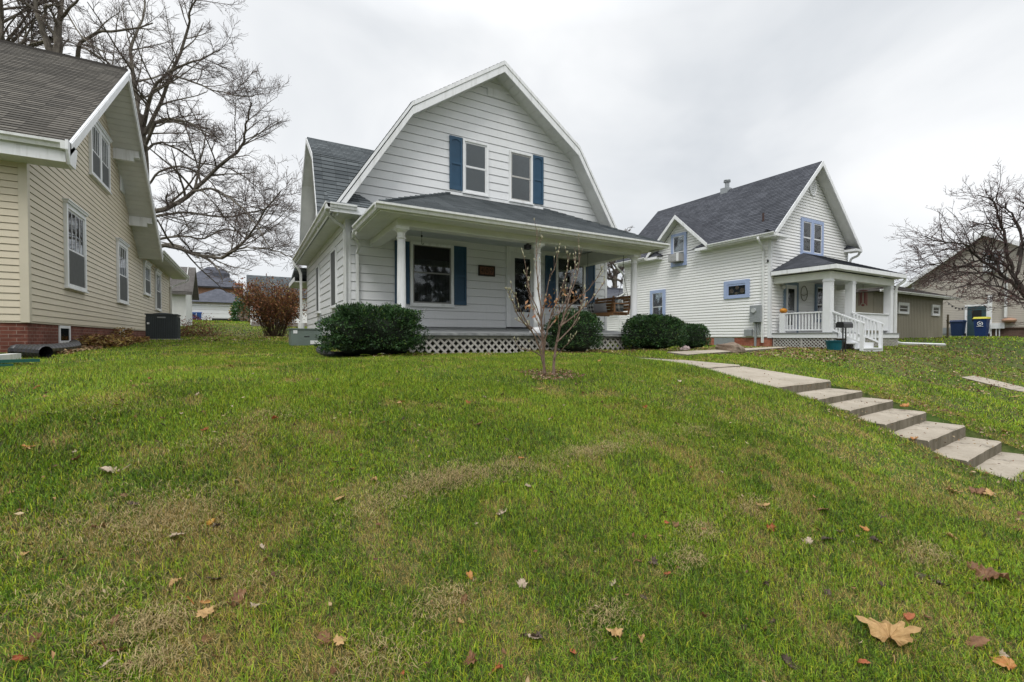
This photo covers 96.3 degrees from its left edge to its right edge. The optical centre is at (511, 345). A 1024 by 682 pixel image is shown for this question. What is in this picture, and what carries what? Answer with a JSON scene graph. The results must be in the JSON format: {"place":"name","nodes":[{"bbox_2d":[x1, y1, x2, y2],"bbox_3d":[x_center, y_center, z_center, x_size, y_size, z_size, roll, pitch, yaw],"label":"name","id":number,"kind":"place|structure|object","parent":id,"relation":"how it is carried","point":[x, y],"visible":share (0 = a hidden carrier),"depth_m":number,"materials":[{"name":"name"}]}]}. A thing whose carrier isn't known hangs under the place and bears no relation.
{"place":"outdoors","nodes":[
{"label":"outdoors","id":0,"kind":"place"},
{"bbox_2d":[0,320,1023,681],"bbox_3d":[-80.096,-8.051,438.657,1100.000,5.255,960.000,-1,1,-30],"label":"lawn","id":1,"kind":"structure","parent":0,"point":[466,613],"depth_m":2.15,"materials":[{"name":"plant"}]},
{"bbox_2d":[0,353,20,359],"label":"downspout extension","id":2,"kind":"object","parent":1,"relation":"on","point":[10,356],"visible":0.85,"depth_m":5.65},
{"bbox_2d":[0,359,39,362],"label":"drain trough","id":3,"kind":"object","parent":1,"relation":"on","point":[18,360],"visible":1,"depth_m":5.38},
{"bbox_2d":[12,654,27,660],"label":"fallen leaf","id":4,"kind":"object","parent":1,"relation":"on","point":[16,657],"visible":1,"depth_m":1.38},
{"bbox_2d":[26,632,41,642],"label":"fallen leaf","id":5,"kind":"object","parent":1,"relation":"on","point":[38,636],"visible":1,"depth_m":1.45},
{"bbox_2d":[7,340,80,358],"bbox_3d":[-7.953,0.030,7.894,0.524,0.261,3.937,-1,1,-38],"label":"drain pipe","id":6,"kind":"object","parent":1,"relation":"on","point":[37,350],"visible":0.84,"depth_m":6.60,"materials":[{"name":"black plastic"}]},
{"bbox_2d":[0,0,88,54],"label":"bare tree","id":7,"kind":"object","parent":1,"relation":"on","point":[24,8],"visible":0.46,"depth_m":25.40,"materials":[{"name":"brown plant"}]},
{"bbox_2d":[2,0,169,61],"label":"bare tree","id":8,"kind":"object","parent":1,"relation":"on","point":[56,33],"visible":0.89,"depth_m":23.39,"materials":[{"name":"brown plant"}]},
{"bbox_2d":[0,39,189,352],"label":"cream house","id":9,"kind":"structure","parent":1,"relation":"on","point":[82,252],"depth_m":10.65,"materials":[{"name":"plastic"}]},
{"bbox_2d":[58,325,70,342],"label":"basement window","id":10,"kind":"structure","parent":9,"relation":"in","point":[64,332],"depth_m":10.16,"materials":[{"name":"white glass"}]},
{"bbox_2d":[62,198,88,293],"bbox_3d":[-10.198,-2.278,10.759,0.120,1.970,1.520,-1,1,-30],"label":"window","id":11,"kind":"structure","parent":9,"relation":"in","point":[75,238],"depth_m":10.66,"materials":[{"name":"grey glass"}]},
{"bbox_2d":[88,120,112,194],"bbox_3d":[-11.308,-5.221,12.631,0.120,1.590,2.000,-1,1,-30],"label":"window","id":12,"kind":"structure","parent":9,"relation":"in","point":[99,140],"depth_m":12.57,"materials":[{"name":"white glass"}]},
{"bbox_2d":[115,237,129,304],"bbox_3d":[-12.533,-2.359,14.803,0.120,2.010,1.420,-1,1,-30],"label":"window","id":13,"kind":"structure","parent":9,"relation":"in","point":[122,247],"depth_m":14.71,"materials":[{"name":"white glass"}]},
{"bbox_2d":[143,260,151,296],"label":"window","id":14,"kind":"structure","parent":9,"relation":"in","point":[147,266],"depth_m":18.32,"materials":[{"name":"white glass"}]},
{"bbox_2d":[154,268,162,311],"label":"window","id":15,"kind":"structure","parent":9,"relation":"in","point":[158,300],"depth_m":20.58,"materials":[{"name":"white glass"}]},
{"bbox_2d":[72,327,149,347],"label":"dried perennials","id":16,"kind":"object","parent":1,"relation":"on","point":[113,340],"visible":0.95,"depth_m":10.91,"materials":[{"name":"brown plant"}]},
{"bbox_2d":[101,639,125,651],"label":"fallen leaf","id":17,"kind":"object","parent":1,"relation":"on","point":[112,650],"visible":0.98,"depth_m":1.45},
{"bbox_2d":[110,614,118,624],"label":"fallen leaf","id":18,"kind":"object","parent":1,"relation":"on","point":[113,620],"visible":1,"depth_m":1.55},
{"bbox_2d":[99,464,130,472],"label":"fallen leaf","id":19,"kind":"object","parent":1,"relation":"on","point":[108,469],"visible":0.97,"depth_m":2.29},
{"bbox_2d":[11,0,305,293],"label":"bare tree","id":20,"kind":"object","parent":1,"relation":"on","point":[148,129],"visible":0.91,"depth_m":23.65,"materials":[{"name":"brown plant"}]},
{"bbox_2d":[144,313,180,339],"bbox_3d":[-11.827,-0.607,15.576,0.980,1.030,0.980,-1,1,-30],"label":"air conditioner","id":21,"kind":"object","parent":1,"relation":"on","point":[165,326],"visible":0.89,"depth_m":15.24,"materials":[{"name":"black metal"}]},
{"bbox_2d":[169,577,183,586],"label":"fallen leaf","id":22,"kind":"object","parent":1,"relation":"on","point":[172,581],"visible":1,"depth_m":1.72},
{"bbox_2d":[170,266,198,325],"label":"white shed","id":23,"kind":"structure","parent":1,"relation":"on","point":[184,295],"depth_m":36.91,"materials":[{"name":"paint"}]},
{"bbox_2d":[187,596,214,603],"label":"fallen leaf","id":24,"kind":"object","parent":1,"relation":"on","point":[206,601],"visible":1,"depth_m":1.66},
{"bbox_2d":[180,313,227,336],"bbox_3d":[-14.836,-0.825,21.183,3.499,1.506,3.906,-1,1,-30],"label":"brush pile","id":25,"kind":"object","parent":1,"relation":"on","point":[187,330],"visible":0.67,"depth_m":21.29,"materials":[{"name":"brown plant"}]},
{"bbox_2d":[201,634,211,642],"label":"fallen leaf","id":26,"kind":"object","parent":1,"relation":"on","point":[204,637],"visible":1,"depth_m":1.54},
{"bbox_2d":[196,606,217,617],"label":"fallen leaf","id":27,"kind":"object","parent":1,"relation":"on","point":[206,610],"visible":1,"depth_m":1.62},
{"bbox_2d":[196,267,243,295],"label":"brick house","id":28,"kind":"structure","parent":1,"relation":"on","point":[205,283],"depth_m":74.38,"materials":[{"name":"stone"}]},
{"bbox_2d":[192,289,248,320],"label":"garage wing","id":29,"kind":"structure","parent":1,"relation":"on","point":[216,303],"depth_m":63.63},
{"bbox_2d":[192,305,231,319],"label":"garage door","id":30,"kind":"structure","parent":29,"relation":"in","point":[217,311],"depth_m":63.32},
{"bbox_2d":[212,318,239,320],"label":"retaining wall","id":31,"kind":"structure","parent":1,"relation":"on","point":[222,319],"depth_m":60.90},
{"bbox_2d":[227,588,245,606],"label":"fallen leaf","id":32,"kind":"object","parent":1,"relation":"on","point":[235,598],"visible":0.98,"depth_m":1.70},
{"bbox_2d":[228,303,246,320],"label":"autumn shrub","id":33,"kind":"object","parent":1,"relation":"on","point":[235,314],"visible":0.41,"depth_m":61.02,"materials":[{"name":"green plant"}]},
{"bbox_2d":[229,293,249,320],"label":"evergreen shrub","id":34,"kind":"object","parent":1,"relation":"on","point":[234,308],"visible":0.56,"depth_m":59.73,"materials":[{"name":"green plant"}]},
{"bbox_2d":[228,273,306,336],"bbox_3d":[-11.815,-2.013,22.853,3.642,3.228,4.144,0,1,16],"label":"brown bush","id":35,"kind":"object","parent":1,"relation":"on","point":[274,311],"visible":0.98,"depth_m":22.45,"materials":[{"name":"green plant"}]},
{"bbox_2d":[246,275,306,326],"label":"white garage","id":36,"kind":"structure","parent":1,"relation":"on","point":[280,279],"depth_m":44.25,"materials":[{"name":"plastic"}]},
{"bbox_2d":[288,328,321,345],"bbox_3d":[-5.794,-0.224,12.853,0.830,0.520,0.780,-1,1,-30],"label":"utility transformer box","id":37,"kind":"object","parent":1,"relation":"on","point":[301,336],"visible":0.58,"depth_m":12.51,"materials":[{"name":"green metal"}]},
{"bbox_2d":[317,630,330,645],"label":"fallen leaf","id":38,"kind":"object","parent":1,"relation":"on","point":[320,637],"visible":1,"depth_m":1.59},
{"bbox_2d":[316,343,359,356],"bbox_3d":[-3.943,0.068,9.925,0.669,0.198,4.793,-1,1,-27],"label":"lawn edging","id":39,"kind":"object","parent":1,"relation":"on","point":[335,354],"visible":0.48,"depth_m":7.84,"materials":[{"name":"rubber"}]},
{"bbox_2d":[333,633,346,645],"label":"fallen leaf","id":40,"kind":"object","parent":1,"relation":"on","point":[337,638],"visible":0.98,"depth_m":1.58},
{"bbox_2d":[313,301,434,355],"bbox_3d":[-2.361,-0.293,8.027,2.058,1.042,1.275,-1,1,-30],"label":"yew bush","id":41,"kind":"object","parent":1,"relation":"on","point":[362,328],"visible":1,"depth_m":7.63,"materials":[{"name":"green plant"}]},
{"bbox_2d":[463,650,477,666],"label":"fallen leaf","id":42,"kind":"object","parent":1,"relation":"on","point":[468,658],"visible":0.99,"depth_m":1.60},
{"bbox_2d":[289,61,669,353],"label":"gambrel house","id":43,"kind":"structure","parent":1,"relation":"on","point":[465,177],"depth_m":11.81,"materials":[{"name":"white"}]},
{"bbox_2d":[315,264,320,313],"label":"window","id":44,"kind":"structure","parent":43,"relation":"in","point":[317,268],"depth_m":14.33,"materials":[{"name":"metal"}]},
{"bbox_2d":[329,247,337,308],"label":"window","id":45,"kind":"structure","parent":43,"relation":"in","point":[333,254],"depth_m":11.76,"materials":[{"name":"wood"}]},
{"bbox_2d":[409,241,454,307],"bbox_3d":[-1.988,-1.768,11.474,1.180,1.585,0.095,-1,1,-30],"label":"window","id":46,"kind":"structure","parent":43,"relation":"in","point":[431,264],"depth_m":11.47,"materials":[{"name":"glass"}]},
{"bbox_2d":[461,138,489,197],"bbox_3d":[-0.947,-4.648,12.021,0.780,1.405,0.100,-1,1,-30],"label":"window","id":47,"kind":"structure","parent":43,"relation":"in","point":[475,154],"depth_m":12.04,"materials":[{"name":"grey glass"}]},
{"bbox_2d":[478,265,494,276],"bbox_3d":[-0.673,-2.004,12.243,0.490,0.280,0.032,-1,1,-30],"label":"house number sign","id":48,"kind":"object","parent":43,"relation":"attached to","point":[484,270],"visible":1,"depth_m":12.22,"materials":[{"name":"brown wood"}]},
{"bbox_2d":[508,150,533,205],"bbox_3d":[0.252,-4.650,12.714,0.790,1.405,0.100,-1,1,-30],"label":"window","id":49,"kind":"structure","parent":43,"relation":"in","point":[520,170],"depth_m":12.73,"materials":[{"name":"glass"}]},
{"bbox_2d":[511,252,533,326],"bbox_3d":[0.307,-1.556,12.792,0.800,2.065,0.073,-1,1,-30],"label":"front door","id":50,"kind":"structure","parent":43,"relation":"in","point":[518,277],"depth_m":12.79,"materials":[{"name":"black glass"}]},
{"bbox_2d":[555,255,586,307],"bbox_3d":[1.749,-1.891,13.629,1.130,1.515,0.095,-1,1,-30],"label":"window","id":51,"kind":"structure","parent":43,"relation":"in","point":[561,265],"depth_m":13.63,"materials":[{"name":"glass"}]},
{"bbox_2d":[577,255,629,316],"bbox_3d":[2.557,-1.762,12.717,0.725,1.900,1.520,-1,1,-30],"label":"porch swing","id":52,"kind":"object","parent":43,"relation":"hanging from","point":[625,303],"visible":0.64,"depth_m":12.36,"materials":[{"name":"brown wood"}]},
{"bbox_2d":[587,302,594,312],"bbox_3d":[2.300,-1.081,13.239,0.159,0.329,0.340,-1,1,-30],"label":"pillow","id":53,"kind":"object","parent":52,"relation":"on","point":[590,307],"visible":0.59,"depth_m":13.18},
{"bbox_2d":[593,303,606,312],"bbox_3d":[2.470,-1.055,12.864,0.142,0.274,0.540,-1,1,-30],"label":"pillow","id":54,"kind":"object","parent":52,"relation":"on","point":[600,308],"visible":0.9,"depth_m":12.79,"materials":[{"name":"grey fabric"}]},
{"bbox_2d":[615,298,622,311],"bbox_3d":[2.865,-1.074,12.261,0.152,0.400,0.346,-1,1,-30],"label":"pillow","id":55,"kind":"object","parent":52,"relation":"on","point":[619,307],"visible":0.88,"depth_m":12.19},
{"bbox_2d":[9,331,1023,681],"bbox_3d":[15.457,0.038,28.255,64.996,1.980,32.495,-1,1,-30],"label":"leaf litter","id":56,"kind":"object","parent":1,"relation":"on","point":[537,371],"visible":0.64,"depth_m":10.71,"materials":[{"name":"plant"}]},
{"bbox_2d":[517,578,527,587],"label":"fallen leaf","id":57,"kind":"object","parent":1,"relation":"on","point":[522,582],"visible":1,"depth_m":1.97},
{"bbox_2d":[531,631,542,637],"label":"fallen leaf","id":58,"kind":"object","parent":1,"relation":"on","point":[536,635],"visible":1,"depth_m":1.73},
{"bbox_2d":[505,218,604,376],"bbox_3d":[0.523,-0.536,5.154,1.291,1.790,0.917,0,1,-7],"label":"young tree","id":59,"kind":"object","parent":1,"relation":"on","point":[543,340],"visible":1,"depth_m":5.19,"materials":[{"name":"brown plant"}]},
{"bbox_2d":[544,307,604,353],"bbox_3d":[1.365,-0.323,9.932,1.326,1.050,1.177,-1,1,-30],"label":"yew bush","id":60,"kind":"object","parent":1,"relation":"on","point":[583,339],"visible":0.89,"depth_m":9.63,"materials":[{"name":"green plant"}]},
{"bbox_2d":[606,627,622,638],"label":"fallen leaf","id":61,"kind":"object","parent":1,"relation":"on","point":[619,632],"visible":1,"depth_m":1.77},
{"bbox_2d":[607,287,622,293],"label":"distant house","id":62,"kind":"structure","parent":1,"relation":"on","point":[611,290],"depth_m":55.35,"materials":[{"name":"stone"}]},
{"bbox_2d":[607,226,634,287],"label":"bare tree","id":63,"kind":"object","parent":1,"relation":"on","point":[614,276],"visible":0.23,"depth_m":59.26,"materials":[{"name":"brown plant"}]},
{"bbox_2d":[648,556,657,564],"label":"fallen leaf","id":64,"kind":"object","parent":1,"relation":"on","point":[654,560],"visible":1,"depth_m":2.20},
{"bbox_2d":[620,313,689,348],"bbox_3d":[3.487,-0.318,11.278,1.805,0.979,1.366,-1,1,-30],"label":"yew bush","id":65,"kind":"object","parent":1,"relation":"on","point":[654,331],"visible":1,"depth_m":10.85,"materials":[{"name":"green plant"}]},
{"bbox_2d":[674,323,711,347],"bbox_3d":[5.071,-0.263,13.052,1.156,0.833,1.029,-1,1,-30],"label":"yew bush","id":66,"kind":"object","parent":1,"relation":"on","point":[698,336],"visible":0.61,"depth_m":12.73,"materials":[{"name":"green plant"}]},
{"bbox_2d":[715,342,745,352],"bbox_3d":[5.823,0.121,12.230,0.788,0.450,0.618,-1,1,-30],"label":"boulder","id":67,"kind":"object","parent":1,"relation":"on","point":[733,347],"visible":0.56,"depth_m":11.99,"materials":[{"name":"stone"}]},
{"bbox_2d":[645,358,830,392],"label":"front walk","id":68,"kind":"structure","parent":1,"relation":"on","point":[784,381],"depth_m":6.31,"materials":[{"name":"concrete"}]},
{"bbox_2d":[607,161,906,351],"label":"white house","id":69,"kind":"structure","parent":1,"relation":"on","point":[773,245],"depth_m":20.23,"materials":[{"name":"plastic"}]},
{"bbox_2d":[650,289,665,314],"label":"window","id":70,"kind":"structure","parent":69,"relation":"in","point":[657,298],"depth_m":23.84,"materials":[{"name":"clear glass"}]},
{"bbox_2d":[668,253,683,262],"bbox_3d":[8.074,-4.325,22.574,0.450,0.380,0.650,-1,1,-30],"label":"window air conditioner","id":71,"kind":"object","parent":69,"relation":"attached to","point":[676,258],"depth_m":22.38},
{"bbox_2d":[671,232,686,267],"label":"window","id":72,"kind":"structure","parent":69,"relation":"in","point":[678,241],"depth_m":22.63,"materials":[{"name":"clear glass"}]},
{"bbox_2d":[724,279,749,298],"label":"window","id":73,"kind":"structure","parent":69,"relation":"in","point":[737,288],"depth_m":19.99,"materials":[{"name":"blue glass"}]},
{"bbox_2d":[744,305,761,345],"bbox_3d":[10.100,-0.842,19.289,0.275,1.710,0.770,-1,1,-30],"label":"electric meter","id":74,"kind":"object","parent":69,"relation":"attached to","point":[756,314],"visible":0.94,"depth_m":19.15,"materials":[{"name":"grey metal"}]},
{"bbox_2d":[786,285,796,332],"bbox_3d":[11.844,-1.575,19.481,0.820,2.010,0.030,-1,1,-30],"label":"porch door","id":75,"kind":"structure","parent":69,"relation":"in","point":[791,290],"depth_m":19.50,"materials":[{"name":"white glass"}]},
{"bbox_2d":[800,217,823,255],"bbox_3d":[13.246,-4.756,20.218,1.840,1.595,0.095,-1,1,-30],"label":"window","id":76,"kind":"structure","parent":69,"relation":"in","point":[812,231],"depth_m":20.17,"materials":[{"name":"clear glass"}]},
{"bbox_2d":[814,284,822,321],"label":"window","id":77,"kind":"structure","parent":69,"relation":"in","point":[818,306],"depth_m":20.52,"materials":[{"name":"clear glass"}]},
{"bbox_2d":[858,290,867,305],"bbox_3d":[14.662,-2.105,19.170,0.320,0.900,0.304,-1,1,-30],"label":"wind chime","id":78,"kind":"object","parent":69,"relation":"hanging from","point":[865,297],"visible":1,"depth_m":19.12},
{"bbox_2d":[769,644,799,669],"bbox_3d":[1.059,1.213,1.787,0.118,0.049,0.046,16,19,32],"label":"fallen leaf","id":79,"kind":"object","parent":1,"relation":"on","point":[785,658],"visible":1,"depth_m":1.78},
{"bbox_2d":[802,537,812,543],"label":"fallen leaf","id":80,"kind":"object","parent":1,"relation":"on","point":[809,540],"visible":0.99,"depth_m":2.56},
{"bbox_2d":[794,388,861,404],"bbox_3d":[3.889,0.701,5.738,1.229,0.250,0.425,-1,1,-33],"label":"concrete step","id":81,"kind":"object","parent":1,"relation":"on","point":[832,395],"visible":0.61,"depth_m":5.65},
{"bbox_2d":[824,340,844,349],"bbox_3d":[11.390,-0.023,16.220,0.600,0.340,0.600,-1,1,-30],"label":"planter","id":82,"kind":"object","parent":1,"relation":"on","point":[833,344],"visible":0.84,"depth_m":16.05,"materials":[{"name":"teal plastic"}]},
{"bbox_2d":[836,322,852,351],"bbox_3d":[10.844,-0.296,14.976,0.600,0.970,0.240,-1,1,-30],"label":"mailbox","id":83,"kind":"object","parent":1,"relation":"on","point":[843,325],"visible":1,"depth_m":14.91,"materials":[{"name":"black metal"}]},
{"bbox_2d":[828,397,892,416],"bbox_3d":[4.061,0.788,5.471,1.238,0.250,0.426,-1,1,-34],"label":"concrete step","id":84,"kind":"object","parent":1,"relation":"on","point":[871,406],"visible":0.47,"depth_m":5.34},
{"bbox_2d":[856,658,870,663],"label":"fallen leaf","id":85,"kind":"object","parent":1,"relation":"on","point":[863,661],"visible":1,"depth_m":1.82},
{"bbox_2d":[855,615,920,662],"bbox_3d":[1.594,1.215,1.928,0.206,0.088,0.231,0,1,-7],"label":"fallen leaf","id":86,"kind":"object","parent":1,"relation":"on","point":[898,633],"visible":1,"depth_m":1.95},
{"bbox_2d":[858,408,925,431],"bbox_3d":[4.201,0.890,5.180,1.228,0.251,0.431,-1,1,-33],"label":"concrete step","id":87,"kind":"object","parent":1,"relation":"on","point":[903,420],"visible":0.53,"depth_m":5.04,"materials":[{"name":"concrete"}]},
{"bbox_2d":[855,286,959,338],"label":"tan shed","id":88,"kind":"structure","parent":1,"relation":"on","point":[920,314],"depth_m":25.54,"materials":[{"name":"brown"}]},
{"bbox_2d":[897,302,909,313],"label":"window","id":89,"kind":"structure","parent":88,"relation":"in","point":[902,307],"depth_m":24.81,"materials":[{"name":"clear glass"}]},
{"bbox_2d":[931,304,939,315],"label":"window","id":90,"kind":"structure","parent":88,"relation":"in","point":[935,309],"depth_m":26.99,"materials":[{"name":"clear glass"}]},
{"bbox_2d":[903,612,914,620],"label":"fallen leaf","id":91,"kind":"object","parent":1,"relation":"on","point":[908,616],"visible":1,"depth_m":2.07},
{"bbox_2d":[894,341,945,345],"bbox_3d":[17.668,-0.124,19.852,2.522,0.270,0.165,0,1,-8],"label":"downspout extension","id":92,"kind":"object","parent":1,"relation":"on","point":[932,344],"visible":0.97,"depth_m":19.83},
{"bbox_2d":[892,421,965,450],"bbox_3d":[4.382,1.001,4.898,1.215,0.250,0.426,-1,1,-33],"label":"concrete step","id":93,"kind":"object","parent":1,"relation":"on","point":[934,436],"visible":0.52,"depth_m":4.75,"materials":[{"name":"concrete"}]},
{"bbox_2d":[929,575,950,585],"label":"fallen leaf","id":94,"kind":"object","parent":1,"relation":"on","point":[936,580],"visible":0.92,"depth_m":2.36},
{"bbox_2d":[946,315,949,337],"bbox_3d":[25.256,-1.142,26.576,0.426,1.345,0.097,-1,1,-30],"label":"stake","id":95,"kind":"object","parent":1,"relation":"on","point":[947,331],"visible":0.92,"depth_m":26.52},
{"bbox_2d":[883,157,1023,325],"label":"crabapple tree","id":96,"kind":"object","parent":1,"relation":"on","point":[1017,285],"visible":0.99,"depth_m":21.77,"materials":[{"name":"brown plant"}]},
{"bbox_2d":[949,320,966,335],"bbox_3d":[30.842,-1.223,31.722,0.799,1.116,0.726,-1,1,-30],"label":"wheelie bin","id":97,"kind":"object","parent":1,"relation":"on","point":[958,327],"visible":0.89,"depth_m":31.52,"materials":[{"name":"blue plastic"}]},
{"bbox_2d":[901,231,1023,336],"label":"taupe house","id":98,"kind":"structure","parent":1,"relation":"on","point":[1001,320],"depth_m":31.23,"materials":[{"name":"plastic"}]},
{"bbox_2d":[967,306,985,335],"bbox_3d":[31.810,-1.709,31.418,0.060,2.020,0.950,-1,1,-30],"label":"side door","id":99,"kind":"structure","parent":98,"relation":"in","point":[976,312],"depth_m":31.57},
{"bbox_2d":[983,249,1003,273],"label":"window","id":100,"kind":"structure","parent":98,"relation":"in","point":[1000,249],"depth_m":30.54,"materials":[{"name":"clear glass"}]},
{"bbox_2d":[933,437,1001,467],"bbox_3d":[4.527,1.129,4.668,1.257,0.251,0.426,-1,1,-33],"label":"concrete step","id":101,"kind":"object","parent":1,"relation":"on","point":[968,450],"visible":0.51,"depth_m":4.53,"materials":[{"name":"concrete"}]},
{"bbox_2d":[949,635,989,646],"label":"fallen leaf","id":102,"kind":"object","parent":1,"relation":"on","point":[977,641],"visible":1,"depth_m":1.96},
{"bbox_2d":[967,561,978,572],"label":"fallen leaf","id":103,"kind":"object","parent":1,"relation":"on","point":[973,566],"visible":0.98,"depth_m":2.50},
{"bbox_2d":[969,486,985,494],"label":"fallen leaf","id":104,"kind":"object","parent":1,"relation":"on","point":[981,490],"visible":0.99,"depth_m":3.51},
{"bbox_2d":[951,564,1011,581],"bbox_3d":[2.486,1.215,2.420,0.267,0.081,0.111,0,1,-6],"label":"fallen leaf","id":105,"kind":"object","parent":1,"relation":"on","point":[989,572],"visible":0.93,"depth_m":2.44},
{"bbox_2d":[973,317,990,336],"bbox_3d":[30.877,-1.257,30.160,0.774,1.296,0.704,-1,1,-30],"label":"wheelie bin","id":106,"kind":"object","parent":1,"relation":"on","point":[981,326],"visible":0.98,"depth_m":29.96,"materials":[{"name":"plastic"}]},
{"bbox_2d":[983,488,996,496],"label":"fallen leaf","id":107,"kind":"object","parent":1,"relation":"on","point":[988,491],"visible":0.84,"depth_m":3.53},
{"bbox_2d":[961,376,1023,392],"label":"neighbour walk","id":108,"kind":"structure","parent":1,"relation":"on","point":[983,380],"depth_m":13.81,"materials":[{"name":"concrete"}]},
{"bbox_2d":[976,452,1023,483],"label":"concrete step","id":109,"kind":"object","parent":1,"relation":"on","point":[1007,466],"visible":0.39,"depth_m":4.32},
{"bbox_2d":[990,656,1016,669],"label":"fallen leaf","id":110,"kind":"object","parent":1,"relation":"on","point":[1003,661],"visible":1,"depth_m":1.86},
{"bbox_2d":[999,649,1009,656],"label":"fallen leaf","id":111,"kind":"object","parent":1,"relation":"on","point":[1002,652],"visible":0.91,"depth_m":1.92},
{"bbox_2d":[3,0,1023,295],"label":"sky","id":112,"kind":"structure","parent":0,"point":[665,102],"materials":[{"name":"white"}]},
{"bbox_2d":[667,347,787,355],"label":"side path","id":113,"kind":"structure","parent":0,"point":[689,353],"depth_m":11.25,"materials":[{"name":"concrete"}]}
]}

